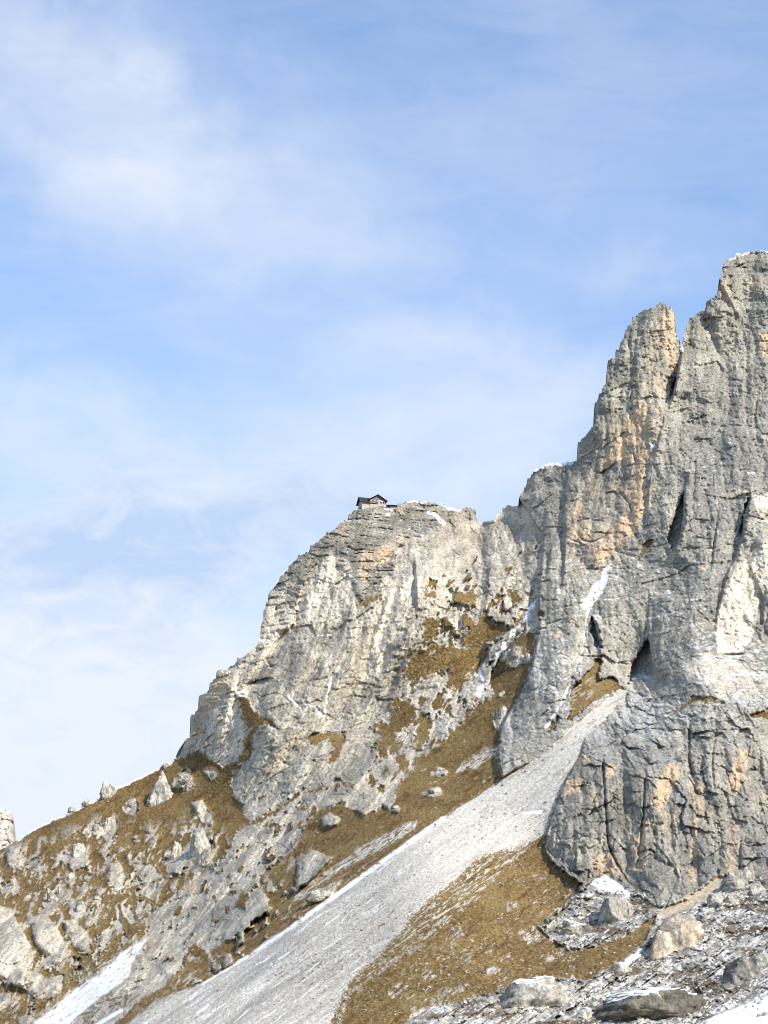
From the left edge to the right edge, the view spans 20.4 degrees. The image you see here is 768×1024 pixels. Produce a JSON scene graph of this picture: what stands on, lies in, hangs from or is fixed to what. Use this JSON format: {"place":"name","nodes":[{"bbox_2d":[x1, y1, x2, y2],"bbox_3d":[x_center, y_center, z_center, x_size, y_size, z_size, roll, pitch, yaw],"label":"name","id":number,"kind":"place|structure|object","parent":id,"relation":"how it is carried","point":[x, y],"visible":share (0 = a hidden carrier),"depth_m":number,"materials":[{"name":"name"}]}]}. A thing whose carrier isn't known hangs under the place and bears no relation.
{"place":"outdoors","nodes":[
{"label":"outdoors","id":0,"kind":"place"},
{"bbox_2d":[0,808,15,849],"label":"distant peak","id":1,"kind":"structure","parent":0,"point":[7,832],"depth_m":1492.43,"materials":[{"name":"grey stone"}]},
{"bbox_2d":[0,501,541,1023],"bbox_3d":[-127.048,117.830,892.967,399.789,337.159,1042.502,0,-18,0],"label":"mountain","id":2,"kind":"structure","parent":0,"point":[400,555],"depth_m":912.01,"materials":[{"name":"grey stone"}]},
{"bbox_2d":[9,877,16,885],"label":"boulder","id":3,"kind":"object","parent":2,"relation":"on","point":[13,881],"visible":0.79,"depth_m":880.90,"materials":[{"name":"grey stone"}]},
{"bbox_2d":[47,888,57,901],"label":"boulder","id":4,"kind":"object","parent":2,"relation":"on","point":[51,896],"visible":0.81,"depth_m":837.33,"materials":[{"name":"grey stone"}]},
{"bbox_2d":[58,886,64,893],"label":"boulder","id":5,"kind":"object","parent":2,"relation":"on","point":[60,890],"visible":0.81,"depth_m":846.58,"materials":[{"name":"grey stone"}]},
{"bbox_2d":[71,843,86,857],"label":"boulder","id":6,"kind":"object","parent":2,"relation":"on","point":[78,849],"visible":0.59,"depth_m":901.11,"materials":[{"name":"grey stone"}]},
{"bbox_2d":[75,901,85,911],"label":"boulder","id":7,"kind":"object","parent":2,"relation":"on","point":[80,905],"visible":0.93,"depth_m":817.09,"materials":[{"name":"grey stone"}]},
{"bbox_2d":[81,799,90,806],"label":"boulder","id":8,"kind":"object","parent":2,"relation":"on","point":[86,802],"visible":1,"depth_m":968.88,"materials":[{"name":"grey stone"}]},
{"bbox_2d":[92,824,100,831],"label":"boulder","id":9,"kind":"object","parent":2,"relation":"on","point":[96,827],"visible":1,"depth_m":930.98,"materials":[{"name":"grey stone"}]},
{"bbox_2d":[103,816,115,831],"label":"boulder","id":10,"kind":"object","parent":2,"relation":"on","point":[109,823],"visible":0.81,"depth_m":931.80,"materials":[{"name":"grey stone"}]},
{"bbox_2d":[127,798,136,807],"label":"boulder","id":11,"kind":"object","parent":2,"relation":"on","point":[132,803],"visible":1,"depth_m":950.69,"materials":[{"name":"grey stone"}]},
{"bbox_2d":[170,841,181,860],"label":"boulder","id":12,"kind":"object","parent":2,"relation":"on","point":[176,849],"visible":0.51,"depth_m":861.18,"materials":[{"name":"grey stone"}]},
{"bbox_2d":[177,773,189,784],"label":"boulder","id":13,"kind":"object","parent":2,"relation":"on","point":[183,779],"visible":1,"depth_m":945.10,"materials":[{"name":"grey stone"}]},
{"bbox_2d":[190,828,210,857],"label":"boulder","id":14,"kind":"object","parent":2,"relation":"on","point":[199,843],"visible":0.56,"depth_m":843.94,"materials":[{"name":"grey stone"}]},
{"bbox_2d":[305,888,326,902],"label":"boulder","id":15,"kind":"object","parent":2,"relation":"on","point":[320,894],"visible":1,"depth_m":663.46,"materials":[{"name":"grey stone"}]},
{"bbox_2d":[356,494,387,509],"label":"mountain hut","id":16,"kind":"object","parent":2,"relation":"on","point":[371,502],"visible":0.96,"depth_m":1052.86,"materials":[{"name":"paint"}]},
{"bbox_2d":[0,540,767,1023],"bbox_3d":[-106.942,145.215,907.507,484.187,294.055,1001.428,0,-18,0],"label":"grass","id":17,"kind":"structure","parent":2,"relation":"on","point":[476,732],"depth_m":756.89,"materials":[{"name":"brown plant"}]},
{"bbox_2d":[67,807,74,812],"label":"boulder","id":18,"kind":"object","parent":17,"relation":"on","point":[71,809],"visible":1,"depth_m":968.09,"materials":[{"name":"grey stone"}]},
{"bbox_2d":[99,781,116,799],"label":"boulder","id":19,"kind":"object","parent":17,"relation":"on","point":[107,791],"visible":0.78,"depth_m":970.77,"materials":[{"name":"grey stone"}]},
{"bbox_2d":[147,771,172,806],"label":"boulder","id":20,"kind":"object","parent":17,"relation":"on","point":[161,791],"visible":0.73,"depth_m":944.68,"materials":[{"name":"grey stone"}]},
{"bbox_2d":[160,763,168,769],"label":"boulder","id":21,"kind":"object","parent":17,"relation":"on","point":[164,766],"visible":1,"depth_m":977.44,"materials":[{"name":"grey stone"}]},
{"bbox_2d":[0,706,648,1014],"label":"loose stones","id":22,"kind":"object","parent":17,"relation":"on","point":[605,949],"visible":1,"depth_m":605.32,"materials":[{"name":"grey stone"}]},
{"bbox_2d":[499,976,567,1007],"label":"boulder","id":23,"kind":"object","parent":17,"relation":"on","point":[544,991],"visible":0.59,"depth_m":529.27,"materials":[{"name":"grey stone"}]},
{"bbox_2d":[386,505,396,508],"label":"terrace shelter","id":24,"kind":"object","parent":2,"relation":"on","point":[392,506],"visible":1,"depth_m":1049.35,"materials":[{"name":"stone"}]},
{"bbox_2d":[427,786,441,793],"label":"boulder","id":25,"kind":"object","parent":2,"relation":"on","point":[434,790],"visible":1,"depth_m":760.10,"materials":[{"name":"grey stone"}]},
{"bbox_2d":[435,767,444,770],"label":"boulder","id":26,"kind":"object","parent":2,"relation":"on","point":[439,769],"visible":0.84,"depth_m":794.82,"materials":[{"name":"grey stone"}]},
{"bbox_2d":[508,646,520,660],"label":"boulder","id":27,"kind":"object","parent":2,"relation":"on","point":[515,650],"visible":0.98,"depth_m":878.88,"materials":[{"name":"grey stone"}]},
{"bbox_2d":[40,689,723,1023],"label":"scree slope","id":28,"kind":"structure","parent":0,"point":[428,871],"depth_m":630.52,"materials":[{"name":"grey gravel"}]},
{"bbox_2d":[142,727,767,1023],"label":"scree stones","id":29,"kind":"object","parent":28,"relation":"on","point":[581,901],"visible":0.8,"depth_m":554.80,"materials":[{"name":"grey stone"}]},
{"bbox_2d":[0,0,767,840],"label":"sky","id":30,"kind":"structure","parent":0,"point":[268,268],"materials":[{"name":"blue"}]},
{"bbox_2d":[330,250,767,1023],"bbox_3d":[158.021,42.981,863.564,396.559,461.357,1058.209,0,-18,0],"label":"cliff","id":31,"kind":"structure","parent":0,"point":[694,574],"depth_m":874.21,"materials":[{"name":"grey stone"}]},
{"bbox_2d":[18,250,767,1023],"bbox_3d":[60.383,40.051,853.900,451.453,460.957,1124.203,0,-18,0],"label":"snow","id":32,"kind":"structure","parent":31,"relation":"on","point":[102,982],"depth_m":676.78,"materials":[{"name":"white snow"}]},
{"bbox_2d":[497,704,508,718],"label":"boulder","id":33,"kind":"object","parent":31,"relation":"on","point":[502,712],"visible":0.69,"depth_m":828.75,"materials":[{"name":"grey stone"}]},
{"bbox_2d":[527,302,679,606],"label":"rock pinnacle","id":34,"kind":"object","parent":31,"relation":"attached to","point":[591,496],"visible":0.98,"depth_m":988.98,"materials":[{"name":"grey stone"}]},
{"bbox_2d":[546,690,767,905],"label":"rock buttress","id":35,"kind":"object","parent":31,"relation":"attached to","point":[659,802],"visible":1,"depth_m":677.82,"materials":[{"name":"grey stone"}]},
{"bbox_2d":[413,879,767,1023],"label":"rubble","id":36,"kind":"object","parent":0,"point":[713,928],"visible":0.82,"depth_m":551.10,"materials":[{"name":"grey stone"}]},
{"bbox_2d":[560,917,593,936],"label":"boulder","id":37,"kind":"object","parent":36,"relation":"on","point":[577,926],"visible":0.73,"depth_m":602.99,"materials":[{"name":"grey stone"}]},
{"bbox_2d":[575,1007,593,1020],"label":"boulder","id":38,"kind":"object","parent":36,"relation":"on","point":[584,1013],"visible":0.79,"depth_m":512.70,"materials":[{"name":"grey stone"}]},
{"bbox_2d":[598,895,634,922],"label":"boulder","id":39,"kind":"object","parent":36,"relation":"on","point":[615,908],"visible":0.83,"depth_m":609.65,"materials":[{"name":"grey stone"}]},
{"bbox_2d":[614,962,631,973],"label":"boulder","id":40,"kind":"object","parent":36,"relation":"on","point":[621,967],"visible":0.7,"depth_m":553.78,"materials":[{"name":"grey stone"}]},
{"bbox_2d":[594,987,707,1020],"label":"boulder","id":41,"kind":"object","parent":36,"relation":"on","point":[654,1003],"visible":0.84,"depth_m":506.12,"materials":[{"name":"grey stone"}]},
{"bbox_2d":[648,913,704,960],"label":"boulder","id":42,"kind":"object","parent":36,"relation":"on","point":[674,932],"visible":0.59,"depth_m":570.29,"materials":[{"name":"beige stone"}]},
{"bbox_2d":[707,894,723,907],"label":"boulder","id":43,"kind":"object","parent":36,"relation":"on","point":[713,900],"visible":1,"depth_m":601.39,"materials":[{"name":"grey stone"}]},
{"bbox_2d":[725,895,737,905],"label":"boulder","id":44,"kind":"object","parent":36,"relation":"on","point":[730,899],"visible":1,"depth_m":601.11,"materials":[{"name":"grey stone"}]},
{"bbox_2d":[720,871,750,892],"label":"boulder","id":45,"kind":"object","parent":36,"relation":"on","point":[732,881],"visible":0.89,"depth_m":611.56,"materials":[{"name":"grey stone"}]},
{"bbox_2d":[722,955,762,985],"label":"boulder","id":46,"kind":"object","parent":36,"relation":"on","point":[739,970],"visible":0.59,"depth_m":527.03,"materials":[{"name":"grey stone"}]},
{"bbox_2d":[747,881,764,895],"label":"boulder","id":47,"kind":"object","parent":36,"relation":"on","point":[755,887],"visible":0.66,"depth_m":608.50,"materials":[{"name":"grey stone"}]},
{"bbox_2d":[749,949,767,966],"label":"boulder","id":48,"kind":"object","parent":36,"relation":"on","point":[760,959],"visible":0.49,"depth_m":537.88,"materials":[{"name":"grey stone"}]}
]}

